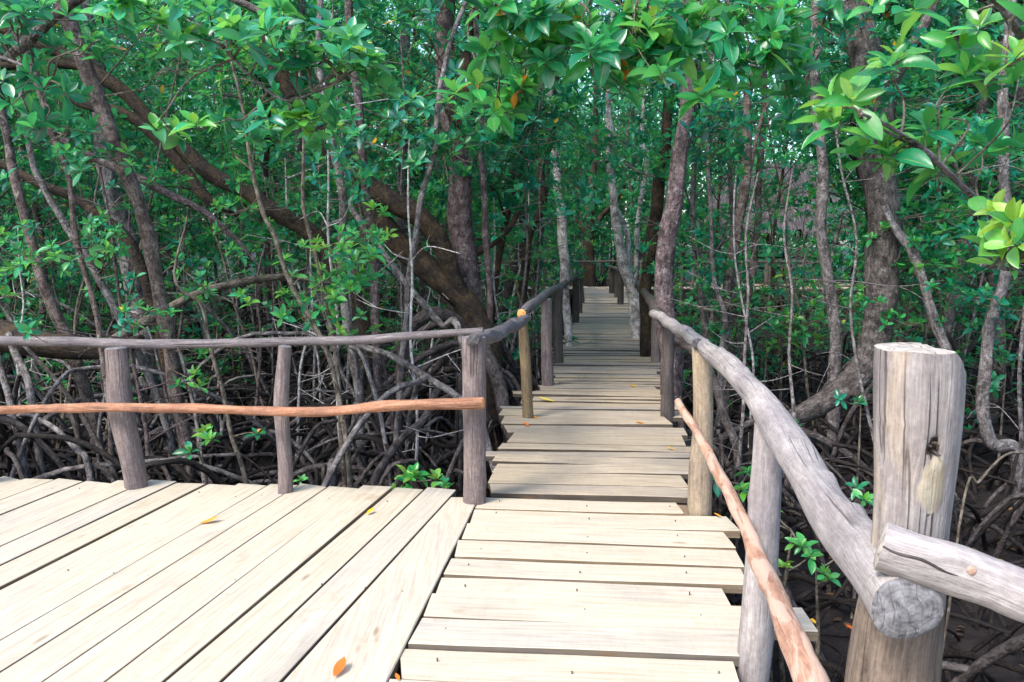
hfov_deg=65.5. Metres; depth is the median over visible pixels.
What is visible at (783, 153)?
mangrove tree
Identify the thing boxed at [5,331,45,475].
mangrove root
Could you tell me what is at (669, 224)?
mangrove tree
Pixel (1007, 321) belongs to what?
mangrove sapling
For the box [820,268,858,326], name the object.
mangrove sapling
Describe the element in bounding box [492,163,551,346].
bare sapling
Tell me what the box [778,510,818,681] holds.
mangrove seedling
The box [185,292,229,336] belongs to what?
mangrove sapling
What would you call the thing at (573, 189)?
mangrove tree
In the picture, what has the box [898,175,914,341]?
bare sapling
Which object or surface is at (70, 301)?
bare sapling
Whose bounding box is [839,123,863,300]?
mangrove tree
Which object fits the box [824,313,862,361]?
mangrove sapling
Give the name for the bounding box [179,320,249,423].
mangrove sapling
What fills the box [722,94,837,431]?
bare sapling
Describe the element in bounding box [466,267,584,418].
log railing
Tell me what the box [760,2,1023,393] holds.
mangrove tree
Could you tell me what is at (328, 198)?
bare sapling
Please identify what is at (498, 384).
mangrove root
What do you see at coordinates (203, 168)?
mangrove tree
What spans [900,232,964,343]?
bare sapling
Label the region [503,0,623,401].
mangrove tree
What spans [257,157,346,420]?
bare sapling
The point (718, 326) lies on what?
mangrove sapling
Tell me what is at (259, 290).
mangrove tree
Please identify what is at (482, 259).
mangrove tree
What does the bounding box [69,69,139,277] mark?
mangrove tree
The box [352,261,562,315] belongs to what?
log railing
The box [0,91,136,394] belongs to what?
mangrove tree
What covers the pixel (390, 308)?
mangrove sapling
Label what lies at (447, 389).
mangrove root
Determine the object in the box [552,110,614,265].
mangrove tree
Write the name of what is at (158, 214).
bare sapling
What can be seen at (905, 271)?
mangrove tree
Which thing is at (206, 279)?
mangrove tree
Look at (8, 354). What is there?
mangrove sapling
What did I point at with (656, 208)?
mangrove tree
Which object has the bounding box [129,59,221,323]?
mangrove tree
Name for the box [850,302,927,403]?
mangrove sapling
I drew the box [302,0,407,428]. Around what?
bare sapling
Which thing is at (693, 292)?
mangrove sapling
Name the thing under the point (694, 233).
mangrove tree
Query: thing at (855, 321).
mangrove sapling
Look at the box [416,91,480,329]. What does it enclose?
mangrove tree
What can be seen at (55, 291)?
bare sapling
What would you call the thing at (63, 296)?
mangrove sapling
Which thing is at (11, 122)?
mangrove tree
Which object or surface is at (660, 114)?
mangrove tree
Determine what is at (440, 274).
mangrove tree
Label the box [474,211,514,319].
bare sapling
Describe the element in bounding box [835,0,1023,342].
mangrove tree
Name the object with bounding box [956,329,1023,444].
mangrove sapling
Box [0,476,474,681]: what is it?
viewing platform
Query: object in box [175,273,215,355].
mangrove sapling
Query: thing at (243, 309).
mangrove tree
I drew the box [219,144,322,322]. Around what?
mangrove tree
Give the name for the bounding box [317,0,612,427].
mangrove tree
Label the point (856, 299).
mangrove shrub
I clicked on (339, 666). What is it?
fallen leaf
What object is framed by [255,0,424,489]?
mangrove tree
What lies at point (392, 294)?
mangrove sapling
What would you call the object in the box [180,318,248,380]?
mangrove sapling
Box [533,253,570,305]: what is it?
mangrove sapling
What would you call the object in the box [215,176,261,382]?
bare sapling
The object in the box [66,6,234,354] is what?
mangrove tree
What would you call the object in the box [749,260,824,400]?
mangrove sapling
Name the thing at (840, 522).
log railing
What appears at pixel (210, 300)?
mangrove sapling
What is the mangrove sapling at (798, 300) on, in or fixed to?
on the ground
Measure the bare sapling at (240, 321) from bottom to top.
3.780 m
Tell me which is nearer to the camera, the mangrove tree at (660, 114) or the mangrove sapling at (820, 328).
the mangrove sapling at (820, 328)
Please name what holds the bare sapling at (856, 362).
on the ground
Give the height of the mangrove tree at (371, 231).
4.600 m
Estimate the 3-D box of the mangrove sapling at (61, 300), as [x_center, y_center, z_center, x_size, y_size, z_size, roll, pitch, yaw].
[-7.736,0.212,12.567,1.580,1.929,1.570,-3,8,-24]
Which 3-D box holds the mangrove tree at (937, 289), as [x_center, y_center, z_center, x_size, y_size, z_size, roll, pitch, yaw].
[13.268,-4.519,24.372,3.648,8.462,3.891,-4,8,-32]
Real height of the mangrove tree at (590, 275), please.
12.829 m
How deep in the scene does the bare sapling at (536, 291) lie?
11.22 m
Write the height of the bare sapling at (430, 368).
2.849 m
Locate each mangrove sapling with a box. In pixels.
[0,268,37,302]
[0,270,19,363]
[0,290,48,404]
[0,297,72,329]
[2,297,71,403]
[4,314,94,447]
[11,265,69,324]
[12,278,104,334]
[31,278,86,325]
[34,278,79,323]
[48,306,86,336]
[50,290,133,353]
[59,257,108,326]
[66,261,118,334]
[76,281,114,319]
[83,271,115,316]
[84,360,142,401]
[89,306,137,397]
[101,281,130,363]
[113,237,187,332]
[154,278,215,379]
[165,249,194,309]
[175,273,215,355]
[178,270,220,334]
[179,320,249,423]
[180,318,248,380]
[184,299,270,367]
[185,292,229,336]
[202,267,237,321]
[202,312,284,394]
[205,266,249,320]
[253,229,323,337]
[259,262,308,336]
[272,281,310,335]
[290,262,324,347]
[294,267,322,311]
[295,281,419,372]
[299,274,365,365]
[321,264,399,372]
[338,270,415,351]
[342,270,400,363]
[350,341,423,410]
[361,273,380,316]
[381,276,418,314]
[382,314,401,368]
[394,322,433,355]
[413,274,433,311]
[413,276,445,329]
[418,285,437,310]
[419,287,451,366]
[432,303,459,381]
[433,298,500,344]
[474,229,556,374]
[481,259,533,337]
[483,228,555,343]
[510,252,551,328]
[530,231,571,297]
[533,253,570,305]
[638,256,688,325]
[673,233,732,344]
[673,273,698,364]
[675,284,744,401]
[676,286,720,339]
[679,288,762,404]
[682,285,737,411]
[692,264,761,337]
[693,311,720,341]
[708,299,799,390]
[709,336,768,415]
[720,287,766,366]
[721,232,767,301]
[748,292,799,365]
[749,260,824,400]
[749,277,787,354]
[757,266,814,312]
[758,274,811,314]
[770,229,812,302]
[776,285,823,341]
[794,272,851,333]
[801,295,829,368]
[809,263,863,353]
[810,269,849,313]
[813,305,860,371]
[815,307,852,349]
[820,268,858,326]
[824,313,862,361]
[826,292,863,341]
[839,282,895,327]
[844,291,934,360]
[846,277,935,349]
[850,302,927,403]
[900,292,1011,380]
[907,324,978,362]
[940,294,979,370]
[942,280,975,329]
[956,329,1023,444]
[972,306,1021,345]
[1008,280,1023,329]
[1009,274,1022,325]
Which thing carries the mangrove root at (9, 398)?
on the ground
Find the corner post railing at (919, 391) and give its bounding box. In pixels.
[844,342,1023,681]
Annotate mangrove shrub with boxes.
[452,297,532,325]
[497,309,579,390]
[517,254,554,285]
[731,267,844,385]
[837,292,863,452]
[845,210,996,343]
[975,339,1023,484]
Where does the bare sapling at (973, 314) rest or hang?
on the ground
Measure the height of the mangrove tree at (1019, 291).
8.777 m
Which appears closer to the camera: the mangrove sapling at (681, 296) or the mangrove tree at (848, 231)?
the mangrove sapling at (681, 296)
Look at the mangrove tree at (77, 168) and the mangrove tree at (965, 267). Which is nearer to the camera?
the mangrove tree at (77, 168)
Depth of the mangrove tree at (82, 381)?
7.54 m
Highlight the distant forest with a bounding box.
[0,0,1012,288]
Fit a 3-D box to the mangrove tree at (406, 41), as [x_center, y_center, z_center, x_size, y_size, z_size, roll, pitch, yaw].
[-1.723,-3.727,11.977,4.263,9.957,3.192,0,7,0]
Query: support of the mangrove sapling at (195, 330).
on the ground
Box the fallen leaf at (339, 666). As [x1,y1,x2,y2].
[333,656,345,675]
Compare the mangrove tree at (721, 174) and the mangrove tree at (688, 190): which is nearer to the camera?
the mangrove tree at (721, 174)
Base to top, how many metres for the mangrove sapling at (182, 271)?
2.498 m
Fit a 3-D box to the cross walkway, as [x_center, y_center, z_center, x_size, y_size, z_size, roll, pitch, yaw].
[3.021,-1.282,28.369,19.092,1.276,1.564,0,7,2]
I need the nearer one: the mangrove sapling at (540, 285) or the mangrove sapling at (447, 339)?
the mangrove sapling at (447, 339)
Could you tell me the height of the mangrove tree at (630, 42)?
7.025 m
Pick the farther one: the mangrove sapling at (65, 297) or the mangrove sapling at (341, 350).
the mangrove sapling at (65, 297)
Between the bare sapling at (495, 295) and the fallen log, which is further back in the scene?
the bare sapling at (495, 295)
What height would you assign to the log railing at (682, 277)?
2.136 m
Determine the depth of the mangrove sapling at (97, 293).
14.47 m
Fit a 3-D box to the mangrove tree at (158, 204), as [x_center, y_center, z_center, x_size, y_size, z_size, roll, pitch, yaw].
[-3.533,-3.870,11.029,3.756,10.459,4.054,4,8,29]
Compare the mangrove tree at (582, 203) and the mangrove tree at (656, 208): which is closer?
the mangrove tree at (656, 208)
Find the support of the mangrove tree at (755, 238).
on the ground
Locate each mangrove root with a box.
[0,350,32,478]
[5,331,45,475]
[16,413,94,481]
[22,346,119,480]
[339,335,495,471]
[348,203,463,356]
[370,386,440,485]
[394,306,466,458]
[476,327,509,440]
[675,335,745,508]
[943,451,1023,652]
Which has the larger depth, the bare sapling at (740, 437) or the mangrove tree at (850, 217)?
the mangrove tree at (850, 217)
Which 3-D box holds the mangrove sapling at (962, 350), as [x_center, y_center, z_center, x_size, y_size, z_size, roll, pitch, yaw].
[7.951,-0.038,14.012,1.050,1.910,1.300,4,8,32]
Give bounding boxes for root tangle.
[0,265,533,487]
[0,313,541,557]
[0,314,1023,660]
[683,328,1023,681]
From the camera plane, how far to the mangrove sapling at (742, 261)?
21.58 m
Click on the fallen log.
(92, 353)
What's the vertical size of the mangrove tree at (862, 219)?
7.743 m
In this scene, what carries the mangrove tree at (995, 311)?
on the ground
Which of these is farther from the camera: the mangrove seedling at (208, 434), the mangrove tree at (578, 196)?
the mangrove tree at (578, 196)
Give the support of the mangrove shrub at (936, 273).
on the ground
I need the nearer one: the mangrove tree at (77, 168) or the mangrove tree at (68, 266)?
the mangrove tree at (77, 168)
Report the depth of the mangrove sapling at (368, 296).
14.13 m
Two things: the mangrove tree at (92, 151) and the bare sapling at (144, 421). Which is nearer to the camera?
the bare sapling at (144, 421)
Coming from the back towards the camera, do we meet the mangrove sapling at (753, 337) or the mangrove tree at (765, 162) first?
the mangrove tree at (765, 162)
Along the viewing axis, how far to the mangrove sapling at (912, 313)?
11.57 m
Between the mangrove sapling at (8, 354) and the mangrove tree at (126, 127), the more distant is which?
the mangrove tree at (126, 127)
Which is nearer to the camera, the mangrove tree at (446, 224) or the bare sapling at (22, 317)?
the bare sapling at (22, 317)
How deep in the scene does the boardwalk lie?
4.11 m
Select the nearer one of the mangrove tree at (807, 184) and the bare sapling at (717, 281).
the bare sapling at (717, 281)
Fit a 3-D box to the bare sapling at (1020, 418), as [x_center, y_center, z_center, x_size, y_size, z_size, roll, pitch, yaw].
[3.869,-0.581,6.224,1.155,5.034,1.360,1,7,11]
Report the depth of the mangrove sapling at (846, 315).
18.76 m
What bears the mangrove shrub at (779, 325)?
on the ground
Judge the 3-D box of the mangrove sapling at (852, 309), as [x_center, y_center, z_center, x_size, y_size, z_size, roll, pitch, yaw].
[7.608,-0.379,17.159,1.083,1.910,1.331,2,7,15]
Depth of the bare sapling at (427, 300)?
10.65 m
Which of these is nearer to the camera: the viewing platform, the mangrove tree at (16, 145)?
the viewing platform
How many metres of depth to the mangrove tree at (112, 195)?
10.40 m
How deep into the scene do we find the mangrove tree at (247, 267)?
38.23 m
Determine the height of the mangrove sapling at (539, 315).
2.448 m
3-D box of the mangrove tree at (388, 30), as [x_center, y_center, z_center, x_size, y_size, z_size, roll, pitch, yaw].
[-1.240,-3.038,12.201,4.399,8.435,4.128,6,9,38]
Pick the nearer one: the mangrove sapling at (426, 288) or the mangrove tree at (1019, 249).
the mangrove tree at (1019, 249)
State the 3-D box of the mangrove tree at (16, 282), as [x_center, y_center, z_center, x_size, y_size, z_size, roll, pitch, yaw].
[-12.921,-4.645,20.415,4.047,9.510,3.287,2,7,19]
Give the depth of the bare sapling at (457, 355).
12.16 m
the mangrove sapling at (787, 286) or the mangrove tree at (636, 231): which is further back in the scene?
the mangrove sapling at (787, 286)
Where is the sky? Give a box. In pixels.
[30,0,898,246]
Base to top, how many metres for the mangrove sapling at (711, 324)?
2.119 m
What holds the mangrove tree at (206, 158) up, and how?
on the ground
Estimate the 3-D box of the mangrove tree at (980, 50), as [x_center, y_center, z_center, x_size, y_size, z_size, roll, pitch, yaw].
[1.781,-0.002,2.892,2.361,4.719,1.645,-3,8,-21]
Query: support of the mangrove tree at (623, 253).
on the ground
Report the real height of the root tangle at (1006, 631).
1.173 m
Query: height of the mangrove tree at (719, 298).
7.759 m
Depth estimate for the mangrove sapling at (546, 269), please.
23.37 m
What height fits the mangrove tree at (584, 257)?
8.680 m
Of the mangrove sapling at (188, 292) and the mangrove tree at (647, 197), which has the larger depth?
the mangrove tree at (647, 197)
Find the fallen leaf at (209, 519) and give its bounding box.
[199,516,217,523]
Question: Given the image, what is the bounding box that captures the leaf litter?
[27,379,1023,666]
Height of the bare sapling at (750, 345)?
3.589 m
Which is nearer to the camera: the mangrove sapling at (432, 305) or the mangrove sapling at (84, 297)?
the mangrove sapling at (432, 305)
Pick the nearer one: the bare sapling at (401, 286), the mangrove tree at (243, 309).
the bare sapling at (401, 286)
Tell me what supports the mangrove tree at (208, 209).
on the ground
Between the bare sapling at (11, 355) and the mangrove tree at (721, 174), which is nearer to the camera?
the bare sapling at (11, 355)
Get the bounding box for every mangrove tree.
[0,0,124,414]
[0,0,161,403]
[0,0,201,373]
[0,0,402,479]
[0,3,456,483]
[0,11,41,266]
[0,18,145,468]
[0,58,90,319]
[0,70,74,230]
[0,90,158,477]
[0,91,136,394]
[0,130,52,261]
[0,131,258,483]
[1,10,101,365]
[2,26,115,329]
[7,94,99,329]
[8,3,196,330]
[9,0,236,484]
[11,108,89,320]
[14,0,281,483]
[30,29,73,315]
[38,4,200,334]
[44,0,209,336]
[49,0,246,434]
[58,70,122,302]
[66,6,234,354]
[68,0,234,361]
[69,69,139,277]
[96,228,117,292]
[110,42,214,337]
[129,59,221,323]
[136,0,396,426]
[140,93,226,331]
[143,0,399,431]
[152,44,355,373]
[152,66,253,333]
[173,217,265,483]
[175,75,231,313]
[176,0,351,364]
[183,0,518,486]
[189,43,265,330]
[189,99,277,323]
[191,0,327,347]
[196,27,319,358]
[205,5,326,336]
[206,0,489,487]
[210,12,383,487]
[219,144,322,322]
[222,215,254,293]
[239,0,411,349]
[239,17,397,486]
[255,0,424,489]
[258,0,546,379]
[276,28,379,333]
[277,1,455,367]
[281,81,381,328]
[292,0,430,347]
[314,81,411,316]
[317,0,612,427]
[318,35,399,313]
[322,0,592,469]
[337,0,620,456]
[339,0,521,486]
[345,34,442,329]
[350,9,420,310]
[359,56,396,302]
[361,0,571,362]
[378,54,472,314]
[382,1,441,427]
[382,73,530,337]
[384,37,506,329]
[407,28,514,249]
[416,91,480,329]
[417,0,646,383]
[424,79,550,283]
[432,0,1023,558]
[464,24,557,300]
[473,0,600,350]
[473,0,623,372]
[476,168,497,298]
[479,2,597,334]
[480,33,597,317]
[485,84,564,299]
[488,40,656,345]
[493,0,675,338]
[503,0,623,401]
[512,150,580,299]
[544,78,613,285]
[544,114,602,300]
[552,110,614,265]
[554,84,609,285]
[554,101,621,294]
[554,107,603,271]
[564,102,627,249]
[567,0,696,330]
[567,101,651,286]
[570,0,631,286]
[570,0,812,418]
[570,31,673,286]
[570,139,628,286]
[580,0,789,510]
[580,89,663,279]
[586,87,689,274]
[591,0,753,437]
[597,100,686,286]
[599,121,661,244]
[608,43,771,331]
[616,98,717,305]
[630,92,719,296]
[639,2,724,424]
[647,0,798,340]
[674,86,771,324]
[683,6,826,438]
[701,0,806,400]
[705,0,854,357]
[713,0,1023,523]
[713,5,790,420]
[713,147,779,271]
[726,138,781,259]
[742,123,793,279]
[749,0,908,463]
[753,0,991,417]
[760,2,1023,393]
[764,110,814,295]
[765,0,1022,342]
[772,5,1021,342]
[781,24,878,333]
[789,160,817,297]
[790,0,1023,681]
[814,33,937,337]
[831,0,1023,418]
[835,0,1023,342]
[835,36,1015,341]
[837,194,863,250]
[839,0,1023,440]
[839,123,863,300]
[840,36,928,325]
[850,0,1023,349]
[876,0,1023,427]
[899,0,1023,506]
[900,0,1023,355]
[903,90,1010,343]
[918,88,970,323]
[946,19,1023,360]
[950,129,1017,317]
[955,4,1023,373]
[969,93,1023,322]
[1009,54,1023,270]
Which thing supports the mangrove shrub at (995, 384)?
on the ground
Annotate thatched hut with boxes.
[675,161,864,310]
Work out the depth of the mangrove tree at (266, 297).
14.71 m
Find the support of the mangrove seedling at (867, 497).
on the ground
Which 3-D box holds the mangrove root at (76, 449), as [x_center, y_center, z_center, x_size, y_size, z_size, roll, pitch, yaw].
[-3.695,1.236,6.518,1.179,1.243,0.098,4,8,32]
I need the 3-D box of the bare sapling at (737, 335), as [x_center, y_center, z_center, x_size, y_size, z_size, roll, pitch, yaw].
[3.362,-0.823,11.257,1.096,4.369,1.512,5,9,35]
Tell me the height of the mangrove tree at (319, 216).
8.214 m
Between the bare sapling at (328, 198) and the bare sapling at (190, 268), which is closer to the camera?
the bare sapling at (328, 198)
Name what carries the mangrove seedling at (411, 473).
on the ground
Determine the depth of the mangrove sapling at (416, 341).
14.28 m
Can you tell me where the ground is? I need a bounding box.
[0,247,1023,681]
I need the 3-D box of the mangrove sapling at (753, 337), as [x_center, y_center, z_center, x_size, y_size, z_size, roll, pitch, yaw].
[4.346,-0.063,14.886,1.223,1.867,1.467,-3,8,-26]
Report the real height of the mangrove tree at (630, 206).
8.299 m
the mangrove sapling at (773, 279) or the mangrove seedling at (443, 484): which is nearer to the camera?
the mangrove seedling at (443, 484)
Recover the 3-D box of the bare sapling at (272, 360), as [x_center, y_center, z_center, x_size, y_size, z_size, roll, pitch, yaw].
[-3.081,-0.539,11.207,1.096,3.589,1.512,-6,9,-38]
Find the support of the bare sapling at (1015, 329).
on the ground
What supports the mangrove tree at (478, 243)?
on the ground
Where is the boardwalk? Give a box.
[389,289,817,681]
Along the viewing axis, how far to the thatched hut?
30.24 m
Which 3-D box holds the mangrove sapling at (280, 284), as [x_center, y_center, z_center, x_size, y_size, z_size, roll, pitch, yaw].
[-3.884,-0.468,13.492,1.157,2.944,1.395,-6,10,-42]
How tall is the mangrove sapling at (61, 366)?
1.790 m
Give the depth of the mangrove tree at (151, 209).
18.12 m
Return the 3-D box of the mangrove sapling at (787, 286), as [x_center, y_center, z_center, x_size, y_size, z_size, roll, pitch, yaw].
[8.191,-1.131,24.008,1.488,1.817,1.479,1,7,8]
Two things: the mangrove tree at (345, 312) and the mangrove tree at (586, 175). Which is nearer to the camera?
the mangrove tree at (345, 312)
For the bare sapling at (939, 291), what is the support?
on the ground
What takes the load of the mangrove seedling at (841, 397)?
on the ground
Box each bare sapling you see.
[0,117,246,480]
[1,227,58,418]
[3,147,149,452]
[3,307,50,372]
[5,113,109,326]
[16,86,103,395]
[28,72,160,417]
[41,155,208,392]
[48,149,107,396]
[60,60,253,449]
[96,136,212,335]
[132,165,246,402]
[133,154,282,422]
[137,146,246,365]
[157,130,218,326]
[161,208,236,377]
[195,221,290,479]
[208,81,286,387]
[210,93,339,400]
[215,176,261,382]
[243,171,308,393]
[245,234,346,456]
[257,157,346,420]
[264,139,395,390]
[266,150,322,383]
[273,83,402,446]
[274,206,345,377]
[292,169,461,475]
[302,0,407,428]
[335,32,438,423]
[351,137,461,479]
[380,117,444,373]
[383,223,431,382]
[395,197,460,383]
[398,233,461,442]
[474,82,572,377]
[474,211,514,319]
[479,198,540,325]
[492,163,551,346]
[504,204,552,382]
[518,88,576,370]
[649,217,762,408]
[663,173,768,497]
[685,166,803,447]
[713,174,846,520]
[714,146,794,357]
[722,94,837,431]
[752,124,809,405]
[762,193,826,386]
[787,121,942,444]
[839,40,946,340]
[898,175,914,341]
[900,23,975,343]
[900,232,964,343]
[932,264,976,347]
[935,57,1023,364]
[949,32,1023,545]
[955,338,1023,398]
[967,150,1023,381]
[1005,254,1022,363]
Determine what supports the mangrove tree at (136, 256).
on the ground
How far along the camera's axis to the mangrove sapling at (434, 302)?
20.99 m
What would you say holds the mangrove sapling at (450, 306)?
on the ground
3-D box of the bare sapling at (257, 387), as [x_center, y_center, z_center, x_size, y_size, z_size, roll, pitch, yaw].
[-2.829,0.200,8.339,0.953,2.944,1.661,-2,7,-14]
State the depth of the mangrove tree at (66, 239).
26.98 m
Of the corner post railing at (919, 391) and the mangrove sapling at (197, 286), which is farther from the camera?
the mangrove sapling at (197, 286)
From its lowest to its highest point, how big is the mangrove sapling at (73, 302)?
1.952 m
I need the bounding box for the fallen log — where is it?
[0,274,331,359]
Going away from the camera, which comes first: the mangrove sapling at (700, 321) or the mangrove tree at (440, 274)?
the mangrove tree at (440, 274)
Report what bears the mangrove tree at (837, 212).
on the ground
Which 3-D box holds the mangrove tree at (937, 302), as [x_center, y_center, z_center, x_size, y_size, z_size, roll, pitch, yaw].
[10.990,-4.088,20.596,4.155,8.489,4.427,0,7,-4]
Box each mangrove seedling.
[172,424,221,484]
[293,474,307,484]
[391,462,445,489]
[435,474,452,488]
[712,465,751,594]
[769,546,823,681]
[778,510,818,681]
[815,560,840,660]
[834,389,867,484]
[845,476,873,618]
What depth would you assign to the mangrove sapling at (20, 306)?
14.71 m
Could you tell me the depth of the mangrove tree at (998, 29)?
10.58 m
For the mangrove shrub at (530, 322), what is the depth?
12.62 m
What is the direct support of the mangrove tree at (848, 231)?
on the ground
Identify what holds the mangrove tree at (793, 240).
on the ground
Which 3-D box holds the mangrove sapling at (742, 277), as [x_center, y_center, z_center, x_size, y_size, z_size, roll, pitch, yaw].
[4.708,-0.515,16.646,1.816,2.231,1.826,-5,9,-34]
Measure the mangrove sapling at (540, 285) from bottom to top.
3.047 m
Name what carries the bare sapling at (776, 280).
on the ground
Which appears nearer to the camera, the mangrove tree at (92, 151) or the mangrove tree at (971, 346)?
the mangrove tree at (971, 346)
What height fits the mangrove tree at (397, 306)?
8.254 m
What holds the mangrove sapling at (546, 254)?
on the ground
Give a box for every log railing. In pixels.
[0,327,486,506]
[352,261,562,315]
[363,260,844,313]
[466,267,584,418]
[608,265,943,681]
[639,261,864,316]
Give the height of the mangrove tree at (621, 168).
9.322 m
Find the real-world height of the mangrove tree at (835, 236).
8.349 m
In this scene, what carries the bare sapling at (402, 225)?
on the ground
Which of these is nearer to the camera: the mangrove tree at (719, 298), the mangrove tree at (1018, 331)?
the mangrove tree at (719, 298)
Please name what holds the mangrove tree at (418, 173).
on the ground
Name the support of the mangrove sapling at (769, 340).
on the ground
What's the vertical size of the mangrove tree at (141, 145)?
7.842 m
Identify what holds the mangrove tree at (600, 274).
on the ground
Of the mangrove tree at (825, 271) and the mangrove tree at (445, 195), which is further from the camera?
the mangrove tree at (445, 195)
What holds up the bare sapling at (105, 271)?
on the ground
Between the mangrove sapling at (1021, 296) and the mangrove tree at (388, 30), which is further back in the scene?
the mangrove sapling at (1021, 296)
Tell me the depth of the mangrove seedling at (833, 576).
4.18 m
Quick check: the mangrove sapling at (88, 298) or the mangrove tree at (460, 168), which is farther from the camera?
the mangrove sapling at (88, 298)
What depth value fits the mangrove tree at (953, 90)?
11.55 m
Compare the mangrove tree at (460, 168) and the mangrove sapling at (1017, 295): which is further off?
the mangrove sapling at (1017, 295)
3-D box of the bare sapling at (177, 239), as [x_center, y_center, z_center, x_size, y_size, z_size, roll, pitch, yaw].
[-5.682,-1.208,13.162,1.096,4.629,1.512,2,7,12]
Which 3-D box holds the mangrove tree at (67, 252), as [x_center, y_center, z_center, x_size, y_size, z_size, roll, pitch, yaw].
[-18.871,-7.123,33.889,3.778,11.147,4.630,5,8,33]
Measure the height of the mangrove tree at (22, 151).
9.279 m
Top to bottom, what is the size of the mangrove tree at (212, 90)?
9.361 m
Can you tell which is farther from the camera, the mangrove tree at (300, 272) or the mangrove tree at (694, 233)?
the mangrove tree at (300, 272)
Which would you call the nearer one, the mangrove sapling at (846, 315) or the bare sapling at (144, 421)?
the bare sapling at (144, 421)
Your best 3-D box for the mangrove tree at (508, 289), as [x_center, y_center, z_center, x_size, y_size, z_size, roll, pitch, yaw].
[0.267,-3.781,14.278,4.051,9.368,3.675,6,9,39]
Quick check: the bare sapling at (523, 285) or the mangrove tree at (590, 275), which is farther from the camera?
the mangrove tree at (590, 275)
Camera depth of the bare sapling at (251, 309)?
12.52 m
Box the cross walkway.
[361,286,854,315]
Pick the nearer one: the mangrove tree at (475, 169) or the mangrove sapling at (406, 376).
the mangrove sapling at (406, 376)
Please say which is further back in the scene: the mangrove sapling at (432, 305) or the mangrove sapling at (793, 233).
the mangrove sapling at (793, 233)
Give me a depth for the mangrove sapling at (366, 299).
22.45 m
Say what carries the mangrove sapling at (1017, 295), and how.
on the ground
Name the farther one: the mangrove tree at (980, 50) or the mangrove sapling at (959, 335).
the mangrove sapling at (959, 335)
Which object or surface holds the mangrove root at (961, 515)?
on the ground
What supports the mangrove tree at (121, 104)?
on the ground
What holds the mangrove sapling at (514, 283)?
on the ground
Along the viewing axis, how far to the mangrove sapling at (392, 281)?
11.37 m
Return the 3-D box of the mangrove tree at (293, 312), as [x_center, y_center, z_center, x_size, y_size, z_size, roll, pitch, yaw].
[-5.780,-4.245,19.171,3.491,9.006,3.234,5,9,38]
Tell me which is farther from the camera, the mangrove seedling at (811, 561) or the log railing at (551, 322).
the log railing at (551, 322)
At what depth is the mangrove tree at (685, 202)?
21.41 m
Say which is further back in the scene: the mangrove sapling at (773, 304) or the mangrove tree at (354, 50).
the mangrove sapling at (773, 304)
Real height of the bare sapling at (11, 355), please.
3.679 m
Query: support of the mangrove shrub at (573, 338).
on the ground
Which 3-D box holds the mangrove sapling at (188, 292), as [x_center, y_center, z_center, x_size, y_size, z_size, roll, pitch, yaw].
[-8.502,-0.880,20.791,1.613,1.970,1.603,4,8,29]
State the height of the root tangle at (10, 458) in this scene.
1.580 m
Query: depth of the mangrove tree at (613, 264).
34.66 m
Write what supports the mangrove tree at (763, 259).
on the ground
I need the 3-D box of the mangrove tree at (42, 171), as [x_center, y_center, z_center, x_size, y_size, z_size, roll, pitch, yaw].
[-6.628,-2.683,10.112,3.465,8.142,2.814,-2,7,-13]
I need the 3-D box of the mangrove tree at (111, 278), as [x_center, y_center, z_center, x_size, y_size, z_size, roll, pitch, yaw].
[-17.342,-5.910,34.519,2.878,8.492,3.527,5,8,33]
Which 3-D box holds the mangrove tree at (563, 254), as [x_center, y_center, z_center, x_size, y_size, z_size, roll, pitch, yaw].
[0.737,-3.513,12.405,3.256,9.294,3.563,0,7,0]
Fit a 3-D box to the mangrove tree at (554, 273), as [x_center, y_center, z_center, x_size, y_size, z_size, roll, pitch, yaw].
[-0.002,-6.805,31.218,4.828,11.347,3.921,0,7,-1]
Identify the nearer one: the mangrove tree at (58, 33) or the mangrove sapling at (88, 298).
the mangrove tree at (58, 33)
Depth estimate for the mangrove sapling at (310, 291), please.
23.92 m
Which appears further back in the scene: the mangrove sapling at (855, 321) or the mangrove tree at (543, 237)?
the mangrove tree at (543, 237)
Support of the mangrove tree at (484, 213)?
on the ground
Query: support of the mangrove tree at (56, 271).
on the ground
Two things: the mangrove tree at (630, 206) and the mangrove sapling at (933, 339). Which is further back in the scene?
the mangrove tree at (630, 206)
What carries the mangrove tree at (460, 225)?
on the ground
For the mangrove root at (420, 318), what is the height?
1.933 m
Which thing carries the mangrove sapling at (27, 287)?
on the ground
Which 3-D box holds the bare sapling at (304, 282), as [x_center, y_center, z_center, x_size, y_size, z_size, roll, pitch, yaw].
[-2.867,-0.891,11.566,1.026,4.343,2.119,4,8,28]
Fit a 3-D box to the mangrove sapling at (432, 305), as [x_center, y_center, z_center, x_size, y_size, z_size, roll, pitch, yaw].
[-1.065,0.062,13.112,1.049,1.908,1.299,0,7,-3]
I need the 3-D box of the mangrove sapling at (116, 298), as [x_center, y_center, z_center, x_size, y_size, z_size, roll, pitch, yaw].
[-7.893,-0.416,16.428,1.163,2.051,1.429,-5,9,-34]
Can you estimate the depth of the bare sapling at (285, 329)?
11.22 m
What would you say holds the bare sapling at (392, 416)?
on the ground
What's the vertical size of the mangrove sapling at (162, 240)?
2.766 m
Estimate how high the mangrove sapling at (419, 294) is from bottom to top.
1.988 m
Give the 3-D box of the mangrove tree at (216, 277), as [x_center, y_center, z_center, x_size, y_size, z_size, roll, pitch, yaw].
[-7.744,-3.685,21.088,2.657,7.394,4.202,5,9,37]
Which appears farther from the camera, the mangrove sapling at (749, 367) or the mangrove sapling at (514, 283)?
the mangrove sapling at (514, 283)

